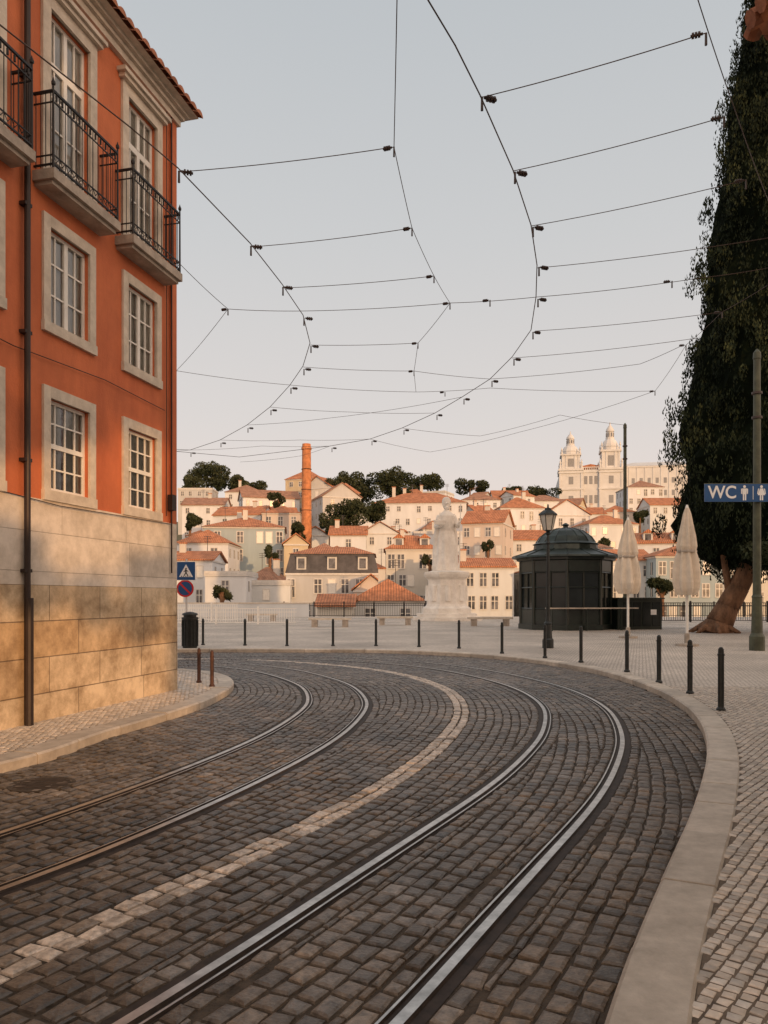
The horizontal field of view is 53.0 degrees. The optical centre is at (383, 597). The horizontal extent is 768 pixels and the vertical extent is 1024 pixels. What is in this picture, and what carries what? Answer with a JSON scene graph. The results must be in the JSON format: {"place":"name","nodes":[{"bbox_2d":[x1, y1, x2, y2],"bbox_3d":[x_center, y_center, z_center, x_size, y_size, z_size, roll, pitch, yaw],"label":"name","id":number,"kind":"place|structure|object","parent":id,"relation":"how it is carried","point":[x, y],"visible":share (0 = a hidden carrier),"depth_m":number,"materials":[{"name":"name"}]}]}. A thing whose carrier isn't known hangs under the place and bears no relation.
{"place":"outdoors","nodes":[
{"label":"outdoors","id":0,"kind":"place"},
{"bbox_2d":[0,670,217,754],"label":"pavement","id":1,"kind":"structure","parent":0,"point":[55,736],"depth_m":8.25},
{"bbox_2d":[177,522,181,540],"bbox_3d":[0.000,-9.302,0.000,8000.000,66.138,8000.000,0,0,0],"label":"terrain","id":2,"kind":"structure","parent":0,"point":[179,537],"depth_m":239.87,"materials":[{"name":"soil"}]},
{"bbox_2d":[181,473,203,487],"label":"tree","id":3,"kind":"object","parent":2,"relation":"on","point":[190,481],"visible":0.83,"depth_m":247.88,"materials":[{"name":"green plant"}]},
{"bbox_2d":[184,512,202,535],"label":"tree","id":4,"kind":"object","parent":2,"relation":"on","point":[193,519],"visible":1,"depth_m":149.51,"materials":[{"name":"green plant"}]},
{"bbox_2d":[178,489,218,534],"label":"walls","id":5,"kind":"structure","parent":2,"relation":"on","point":[194,494],"depth_m":245.00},
{"bbox_2d":[177,554,225,601],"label":"walls","id":6,"kind":"structure","parent":2,"relation":"on","point":[218,563],"depth_m":98.00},
{"bbox_2d":[177,536,227,563],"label":"roof","id":7,"kind":"structure","parent":6,"relation":"on","point":[183,553],"depth_m":100.58,"materials":[{"name":"tile"}]},
{"bbox_2d":[195,565,222,601],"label":"windows","id":8,"kind":"structure","parent":6,"relation":"attached to","point":[199,574],"depth_m":97.98,"materials":[{"name":"glass"}]},
{"bbox_2d":[181,501,229,538],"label":"walls","id":9,"kind":"structure","parent":2,"relation":"on","point":[199,510],"depth_m":190.00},
{"bbox_2d":[180,492,231,506],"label":"roof","id":10,"kind":"structure","parent":9,"relation":"on","point":[209,500],"depth_m":191.71,"materials":[{"name":"tile"}]},
{"bbox_2d":[186,461,230,491],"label":"tree","id":11,"kind":"object","parent":2,"relation":"on","point":[211,474],"visible":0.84,"depth_m":258.88,"materials":[{"name":"green plant"}]},
{"bbox_2d":[177,543,240,570],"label":"walls","id":12,"kind":"structure","parent":2,"relation":"on","point":[233,563],"depth_m":118.00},
{"bbox_2d":[177,530,240,546],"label":"roof","id":13,"kind":"structure","parent":12,"relation":"on","point":[201,538],"depth_m":119.00,"materials":[{"name":"tile"}]},
{"bbox_2d":[212,585,232,601],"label":"tree","id":14,"kind":"object","parent":2,"relation":"on","point":[222,594],"visible":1,"depth_m":79.89,"materials":[{"name":"green plant"}]},
{"bbox_2d":[204,574,257,601],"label":"walls","id":15,"kind":"structure","parent":2,"relation":"on","point":[239,587],"depth_m":90.00,"materials":[{"name":"paint"}]},
{"bbox_2d":[227,474,248,489],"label":"tree","id":16,"kind":"object","parent":2,"relation":"on","point":[234,482],"visible":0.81,"depth_m":253.25,"materials":[{"name":"green plant"}]},
{"bbox_2d":[213,508,269,522],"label":"walls","id":17,"kind":"structure","parent":2,"relation":"on","point":[217,519],"depth_m":165.29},
{"bbox_2d":[211,497,270,515],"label":"roof","id":18,"kind":"structure","parent":17,"relation":"on","point":[254,509],"depth_m":167.18,"materials":[{"name":"tile"}]},
{"bbox_2d":[202,527,285,572],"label":"walls","id":19,"kind":"structure","parent":2,"relation":"on","point":[252,561],"depth_m":128.15,"materials":[{"name":"paint"}]},
{"bbox_2d":[201,505,286,533],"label":"roof","id":20,"kind":"structure","parent":19,"relation":"on","point":[244,521],"depth_m":130.25,"materials":[{"name":"tile"}]},
{"bbox_2d":[214,531,284,575],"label":"windows","id":21,"kind":"structure","parent":19,"relation":"attached to","point":[259,537],"depth_m":128.42,"materials":[{"name":"glass"}]},
{"bbox_2d":[238,493,299,511],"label":"walls","id":22,"kind":"structure","parent":2,"relation":"on","point":[287,503],"depth_m":204.72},
{"bbox_2d":[237,489,300,500],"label":"roof","id":23,"kind":"structure","parent":22,"relation":"on","point":[264,494],"depth_m":206.99,"materials":[{"name":"tile"}]},
{"bbox_2d":[252,583,292,601],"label":"walls","id":24,"kind":"structure","parent":2,"relation":"on","point":[280,592],"depth_m":94.00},
{"bbox_2d":[266,491,285,507],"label":"tree","id":25,"kind":"object","parent":2,"relation":"on","point":[272,496],"visible":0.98,"depth_m":189.15,"materials":[{"name":"green plant"}]},
{"bbox_2d":[261,513,300,539],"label":"walls","id":26,"kind":"structure","parent":2,"relation":"on","point":[287,524],"depth_m":160.00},
{"bbox_2d":[283,534,308,576],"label":"walls","id":27,"kind":"structure","parent":2,"relation":"on","point":[295,541],"depth_m":123.91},
{"bbox_2d":[301,443,311,548],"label":"brick chimney","id":28,"kind":"object","parent":2,"relation":"on","point":[306,513],"visible":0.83,"depth_m":149.20,"materials":[{"name":"brick"}]},
{"bbox_2d":[312,527,328,547],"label":"walls","id":29,"kind":"structure","parent":2,"relation":"on","point":[319,537],"depth_m":166.06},
{"bbox_2d":[318,512,339,545],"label":"tree","id":30,"kind":"object","parent":2,"relation":"on","point":[326,523],"visible":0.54,"depth_m":149.25,"materials":[{"name":"green plant"}]},
{"bbox_2d":[285,573,377,616],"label":"walls","id":31,"kind":"structure","parent":2,"relation":"on","point":[303,587],"depth_m":96.00,"materials":[{"name":"paint"}]},
{"bbox_2d":[287,578,363,616],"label":"windows","id":32,"kind":"structure","parent":31,"relation":"attached to","point":[317,585],"depth_m":95.98,"materials":[{"name":"glass"}]},
{"bbox_2d":[285,547,377,572],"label":"roof","id":33,"kind":"structure","parent":31,"relation":"on","point":[334,560],"depth_m":96.18,"materials":[{"name":"tile"}]},
{"bbox_2d":[311,477,359,499],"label":"walls","id":34,"kind":"structure","parent":2,"relation":"on","point":[319,484],"depth_m":199.78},
{"bbox_2d":[311,484,361,527],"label":"walls","id":35,"kind":"structure","parent":2,"relation":"on","point":[339,493],"depth_m":190.13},
{"bbox_2d":[317,607,355,616],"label":"walls","id":36,"kind":"structure","parent":2,"relation":"on","point":[333,610],"depth_m":74.00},
{"bbox_2d":[315,594,357,606],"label":"roof","id":37,"kind":"structure","parent":36,"relation":"on","point":[334,599],"depth_m":75.48,"materials":[{"name":"tile"}]},
{"bbox_2d":[329,535,366,550],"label":"walls","id":38,"kind":"structure","parent":2,"relation":"on","point":[358,541],"depth_m":140.00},
{"bbox_2d":[328,515,367,534],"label":"roof","id":39,"kind":"structure","parent":38,"relation":"on","point":[336,529],"depth_m":141.77,"materials":[{"name":"tile"}]},
{"bbox_2d":[324,498,372,525],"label":"tree","id":40,"kind":"object","parent":2,"relation":"on","point":[353,510],"visible":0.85,"depth_m":153.61,"materials":[{"name":"green plant"}]},
{"bbox_2d":[336,471,383,502],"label":"tree","id":41,"kind":"object","parent":2,"relation":"on","point":[362,486],"visible":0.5,"depth_m":223.14,"materials":[{"name":"green plant"}]},
{"bbox_2d":[353,575,377,595],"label":"walls","id":42,"kind":"structure","parent":2,"relation":"on","point":[369,582],"depth_m":92.00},
{"bbox_2d":[367,500,386,523],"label":"tree","id":43,"kind":"object","parent":2,"relation":"on","point":[377,514],"visible":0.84,"depth_m":158.69,"materials":[{"name":"green plant"}]},
{"bbox_2d":[366,522,398,566],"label":"walls","id":44,"kind":"structure","parent":2,"relation":"on","point":[380,532],"depth_m":142.00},
{"bbox_2d":[354,601,424,616],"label":"walls","id":45,"kind":"structure","parent":2,"relation":"on","point":[388,610],"depth_m":80.00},
{"bbox_2d":[357,559,424,600],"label":"roof","id":46,"kind":"structure","parent":45,"relation":"on","point":[383,589],"depth_m":81.14,"materials":[{"name":"tile"}]},
{"bbox_2d":[371,465,418,498],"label":"tree","id":47,"kind":"object","parent":2,"relation":"on","point":[400,479],"visible":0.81,"depth_m":218.47,"materials":[{"name":"green plant"}]},
{"bbox_2d":[385,549,432,595],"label":"walls","id":48,"kind":"structure","parent":2,"relation":"on","point":[412,565],"depth_m":112.00,"materials":[{"name":"paint"}]},
{"bbox_2d":[384,534,432,552],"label":"roof","id":49,"kind":"structure","parent":48,"relation":"on","point":[410,542],"depth_m":112.75,"materials":[{"name":"tile"}]},
{"bbox_2d":[385,554,432,606],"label":"windows","id":50,"kind":"structure","parent":48,"relation":"attached to","point":[406,580],"depth_m":111.98,"materials":[{"name":"glass"}]},
{"bbox_2d":[379,502,466,532],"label":"walls","id":51,"kind":"structure","parent":2,"relation":"on","point":[408,510],"depth_m":185.11,"materials":[{"name":"paint"}]},
{"bbox_2d":[378,505,462,532],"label":"windows","id":52,"kind":"structure","parent":51,"relation":"attached to","point":[418,521],"depth_m":184.99,"materials":[{"name":"paint"}]},
{"bbox_2d":[375,484,467,509],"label":"roof","id":53,"kind":"structure","parent":51,"relation":"on","point":[405,497],"depth_m":188.26,"materials":[{"name":"tile"}]},
{"bbox_2d":[407,472,444,490],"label":"tree","id":54,"kind":"object","parent":2,"relation":"on","point":[432,481],"visible":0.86,"depth_m":258.12,"materials":[{"name":"green plant"}]},
{"bbox_2d":[454,478,489,495],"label":"tree","id":55,"kind":"object","parent":2,"relation":"on","point":[481,485],"visible":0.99,"depth_m":261.47,"materials":[{"name":"green plant"}]},
{"bbox_2d":[460,568,514,616],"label":"walls","id":56,"kind":"structure","parent":2,"relation":"on","point":[506,583],"depth_m":100.00,"materials":[{"name":"paint"}]},
{"bbox_2d":[458,543,516,567],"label":"roof","id":57,"kind":"structure","parent":56,"relation":"on","point":[465,562],"depth_m":101.50,"materials":[{"name":"tile"}]},
{"bbox_2d":[466,572,512,609],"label":"windows","id":58,"kind":"structure","parent":56,"relation":"attached to","point":[471,602],"depth_m":99.98,"materials":[{"name":"paint"}]},
{"bbox_2d":[462,514,513,557],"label":"walls","id":59,"kind":"structure","parent":2,"relation":"on","point":[502,540],"depth_m":128.29,"materials":[{"name":"paint"}]},
{"bbox_2d":[463,527,510,557],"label":"windows","id":60,"kind":"structure","parent":59,"relation":"attached to","point":[466,534],"depth_m":128.19,"materials":[{"name":"paint"}]},
{"bbox_2d":[461,499,514,527],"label":"roof","id":61,"kind":"structure","parent":59,"relation":"on","point":[487,515],"depth_m":129.98,"materials":[{"name":"tile"}]},
{"bbox_2d":[496,508,544,529],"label":"walls","id":62,"kind":"structure","parent":2,"relation":"on","point":[517,520],"depth_m":170.06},
{"bbox_2d":[494,489,545,509],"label":"roof","id":63,"kind":"structure","parent":62,"relation":"on","point":[521,502],"depth_m":171.58,"materials":[{"name":"tile"}]},
{"bbox_2d":[513,540,536,571],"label":"walls","id":64,"kind":"structure","parent":2,"relation":"on","point":[527,545],"depth_m":138.00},
{"bbox_2d":[513,524,545,539],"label":"roof","id":65,"kind":"structure","parent":64,"relation":"on","point":[533,533],"depth_m":140.09,"materials":[{"name":"tile"}]},
{"bbox_2d":[526,486,562,497],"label":"tree","id":66,"kind":"object","parent":2,"relation":"on","point":[535,490],"visible":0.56,"depth_m":258.54,"materials":[{"name":"green plant"}]},
{"bbox_2d":[552,500,590,528],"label":"walls","id":67,"kind":"structure","parent":2,"relation":"on","point":[566,510],"depth_m":175.00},
{"bbox_2d":[573,524,638,548],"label":"walls","id":68,"kind":"structure","parent":2,"relation":"on","point":[614,532],"depth_m":164.91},
{"bbox_2d":[570,508,637,527],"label":"roof","id":69,"kind":"structure","parent":68,"relation":"on","point":[605,519],"depth_m":167.20,"materials":[{"name":"tile"}]},
{"bbox_2d":[556,423,687,509],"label":"church","id":70,"kind":"structure","parent":2,"relation":"on","point":[599,485],"depth_m":340.62,"materials":[{"name":"stone"}]},
{"bbox_2d":[613,560,645,597],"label":"walls","id":71,"kind":"structure","parent":2,"relation":"on","point":[641,564],"depth_m":108.00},
{"bbox_2d":[616,487,664,510],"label":"walls","id":72,"kind":"structure","parent":2,"relation":"on","point":[631,492],"depth_m":250.00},
{"bbox_2d":[637,543,676,553],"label":"walls","id":73,"kind":"structure","parent":2,"relation":"on","point":[648,548],"depth_m":120.25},
{"bbox_2d":[634,529,676,543],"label":"roof","id":74,"kind":"structure","parent":73,"relation":"on","point":[646,537],"depth_m":121.11,"materials":[{"name":"tile"}]},
{"bbox_2d":[637,499,677,532],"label":"walls","id":75,"kind":"structure","parent":2,"relation":"on","point":[645,505],"depth_m":225.00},
{"bbox_2d":[636,498,680,509],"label":"roof","id":76,"kind":"structure","parent":75,"relation":"on","point":[659,501],"depth_m":227.26,"materials":[{"name":"tile"}]},
{"bbox_2d":[645,575,673,616],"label":"tree","id":77,"kind":"object","parent":2,"relation":"on","point":[663,587],"visible":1,"depth_m":84.50,"materials":[{"name":"green plant"}]},
{"bbox_2d":[645,556,734,616],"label":"walls","id":78,"kind":"structure","parent":2,"relation":"on","point":[668,559],"depth_m":104.00,"materials":[{"name":"paint"}]},
{"bbox_2d":[650,561,733,616],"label":"windows","id":79,"kind":"structure","parent":78,"relation":"attached to","point":[662,567],"depth_m":103.98,"materials":[{"name":"glass"}]},
{"bbox_2d":[737,571,767,616],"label":"walls","id":80,"kind":"structure","parent":2,"relation":"on","point":[764,589],"depth_m":110.00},
{"bbox_2d":[177,602,309,616],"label":"parapet wall","id":81,"kind":"structure","parent":0,"point":[302,610],"depth_m":61.40,"materials":[{"name":"stone"}]},
{"bbox_2d":[256,553,285,579],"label":"roof","id":82,"kind":"structure","parent":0,"point":[267,573],"depth_m":116.38,"materials":[{"name":"tile"}]},
{"bbox_2d":[0,652,739,1023],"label":"road","id":83,"kind":"structure","parent":0,"point":[104,938],"depth_m":4.91,"materials":[{"name":"stone"}]},
{"bbox_2d":[7,776,75,793],"bbox_3d":[-2.911,1.589,6.553,0.540,0.021,0.540,0,0,0],"label":"manhole cover","id":84,"kind":"object","parent":83,"relation":"on","point":[52,782],"visible":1,"depth_m":6.53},
{"bbox_2d":[0,0,202,730],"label":"orange townhouse","id":85,"kind":"structure","parent":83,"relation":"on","point":[90,270],"depth_m":10.25,"materials":[{"name":"paint"}]},
{"bbox_2d":[51,17,152,510],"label":"windows","id":86,"kind":"structure","parent":85,"relation":"in","point":[67,263],"depth_m":10.25,"materials":[{"name":"paint"}]},
{"bbox_2d":[0,668,233,772],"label":"kerb","id":87,"kind":"structure","parent":83,"relation":"on","point":[48,751],"depth_m":8.84,"materials":[{"name":"stone"}]},
{"bbox_2d":[0,656,630,1023],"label":"tram rails","id":88,"kind":"object","parent":83,"relation":"on","point":[427,993],"visible":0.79,"depth_m":4.65,"materials":[{"name":"metal"}]},
{"bbox_2d":[177,648,738,1023],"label":"kerb","id":89,"kind":"structure","parent":83,"relation":"on","point":[657,983],"depth_m":4.03,"materials":[{"name":"stone"}]},
{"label":"walls","id":90,"kind":"object","parent":83,"relation":"on","visible":0},
{"bbox_2d":[0,0,767,461],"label":"tram overhead wires","id":91,"kind":"object","parent":90,"relation":"attached to","point":[520,172],"visible":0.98,"depth_m":8.84,"materials":[{"name":"black metal"}]},
{"bbox_2d":[743,0,767,41],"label":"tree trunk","id":92,"kind":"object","parent":90,"relation":"on","point":[756,19],"depth_m":7.83,"materials":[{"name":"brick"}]},
{"bbox_2d":[117,0,749,521],"label":"sky","id":93,"kind":"structure","parent":0,"point":[270,81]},
{"bbox_2d":[177,617,767,763],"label":"plaza pavement","id":94,"kind":"structure","parent":0,"point":[744,665],"depth_m":26.55,"materials":[{"name":"stone"}]},
{"bbox_2d":[177,559,195,611],"bbox_3d":[-6.176,0.141,24.044,0.592,2.719,0.096,0,0,0],"label":"traffic sign","id":95,"kind":"object","parent":94,"relation":"on","point":[186,571],"visible":0.91,"depth_m":24.00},
{"bbox_2d":[181,612,198,647],"bbox_3d":[-5.820,0.955,23.101,0.503,1.090,0.502,0,0,0],"label":"litter bin","id":96,"kind":"object","parent":94,"relation":"on","point":[189,623],"visible":1,"depth_m":22.91,"materials":[{"name":"metal"}]},
{"bbox_2d":[177,602,237,620],"bbox_3d":[-12.775,0.890,50.000,6.550,1.220,0.100,0,0,0],"label":"terrace railing","id":97,"kind":"object","parent":94,"relation":"on","point":[211,611],"visible":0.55,"depth_m":49.99,"materials":[{"name":"paint"}]},
{"bbox_2d":[177,606,296,623],"bbox_3d":[-8.525,0.990,44.000,7.050,1.020,0.100,0,0,0],"label":"terrace railing","id":98,"kind":"object","parent":94,"relation":"on","point":[216,608],"visible":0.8,"depth_m":43.98,"materials":[{"name":"paint"}]},
{"bbox_2d":[283,601,425,616],"bbox_3d":[-0.775,0.890,61.600,14.550,1.220,0.100,0,0,0],"label":"terrace railing","id":99,"kind":"object","parent":94,"relation":"on","point":[314,605],"visible":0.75,"depth_m":61.58,"materials":[{"name":"metal"}]},
{"bbox_2d":[412,497,481,620],"bbox_3d":[4.255,-2.699,52.500,4.619,8.397,4.619,0,0,0],"label":"saint statue","id":100,"kind":"object","parent":94,"relation":"on","point":[446,594],"visible":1,"depth_m":51.66,"materials":[{"name":"stone"}]},
{"bbox_2d":[467,617,512,625],"bbox_3d":[5.679,1.260,41.250,2.400,0.480,0.500,0,0,0],"label":"stone bench","id":101,"kind":"object","parent":94,"relation":"on","point":[506,621],"visible":0.83,"depth_m":41.05,"materials":[{"name":"stone"}]},
{"bbox_2d":[539,504,556,647],"bbox_3d":[4.920,-0.655,23.100,0.580,4.310,0.502,0,0,0],"label":"street lamp","id":102,"kind":"object","parent":94,"relation":"on","point":[547,515],"visible":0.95,"depth_m":23.04,"materials":[{"name":"metal"}]},
{"bbox_2d":[512,523,664,630],"bbox_3d":[9.699,-1.075,37.674,6.950,5.150,5.200,0,0,-11],"label":"kiosk","id":103,"kind":"object","parent":94,"relation":"on","point":[581,578],"visible":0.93,"depth_m":36.06,"materials":[{"name":"black metal"}]},
{"bbox_2d":[622,423,626,597],"bbox_3d":[13.146,-4.023,42.000,0.380,11.046,0.380,0,0,0],"label":"tram pole","id":104,"kind":"object","parent":94,"relation":"on","point":[624,475],"visible":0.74,"depth_m":41.93,"materials":[{"name":"metal"}]},
{"bbox_2d":[613,517,640,637],"bbox_3d":[9.110,-0.762,28.842,1.032,4.525,1.032,0,0,0],"label":"closed umbrella","id":105,"kind":"object","parent":94,"relation":"on","point":[627,576],"visible":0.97,"depth_m":28.62,"materials":[{"name":"fabric"}]},
{"bbox_2d":[655,635,662,682],"bbox_3d":[4.853,1.077,13.588,0.120,0.855,0.117,0,0,0],"label":"bollard","id":106,"kind":"object","parent":94,"relation":"on","point":[659,641],"visible":0.97,"depth_m":13.55,"materials":[{"name":"metal"}]},
{"bbox_2d":[672,505,700,646],"bbox_3d":[9.440,-0.706,24.031,0.863,4.412,0.863,0,0,0],"label":"closed umbrella","id":107,"kind":"object","parent":94,"relation":"on","point":[686,576],"visible":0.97,"depth_m":23.85,"materials":[{"name":"fabric"}]},
{"bbox_2d":[651,0,767,633],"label":"cypress tree","id":108,"kind":"object","parent":94,"relation":"on","point":[715,434],"visible":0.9,"depth_m":32.64,"materials":[{"name":"green plant"}]},
{"bbox_2d":[662,601,767,621],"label":"terrace railing","id":109,"kind":"object","parent":94,"relation":"on","point":[690,611],"visible":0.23,"depth_m":47.99,"materials":[{"name":"metal"}]},
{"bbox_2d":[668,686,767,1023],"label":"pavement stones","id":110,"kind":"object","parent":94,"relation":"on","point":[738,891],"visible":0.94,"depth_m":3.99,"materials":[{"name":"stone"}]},
{"bbox_2d":[686,640,693,693],"bbox_3d":[4.781,1.077,12.031,0.120,0.855,0.117,0,0,0],"label":"bollard","id":111,"kind":"object","parent":110,"relation":"on","point":[689,667],"visible":0.99,"depth_m":12.00,"materials":[{"name":"metal"}]},
{"bbox_2d":[716,647,725,710],"bbox_3d":[4.473,1.077,10.221,0.120,0.855,0.117,0,0,0],"label":"bollard","id":112,"kind":"object","parent":110,"relation":"on","point":[720,655],"visible":0.98,"depth_m":10.19,"materials":[{"name":"metal"}]},
{"bbox_2d":[673,687,767,1023],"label":"sidewalk","id":113,"kind":"structure","parent":94,"relation":"on","point":[706,958],"depth_m":3.49,"materials":[{"name":"stone"}]},
{"bbox_2d":[704,349,767,650],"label":"wc signpost","id":114,"kind":"object","parent":94,"relation":"on","point":[755,492],"visible":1,"depth_m":21.90,"materials":[{"name":"metal"}]},
{"bbox_2d":[739,523,767,565],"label":"olive tree","id":115,"kind":"object","parent":94,"relation":"on","point":[764,552],"visible":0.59,"depth_m":30.28,"materials":[{"name":"green plant"}]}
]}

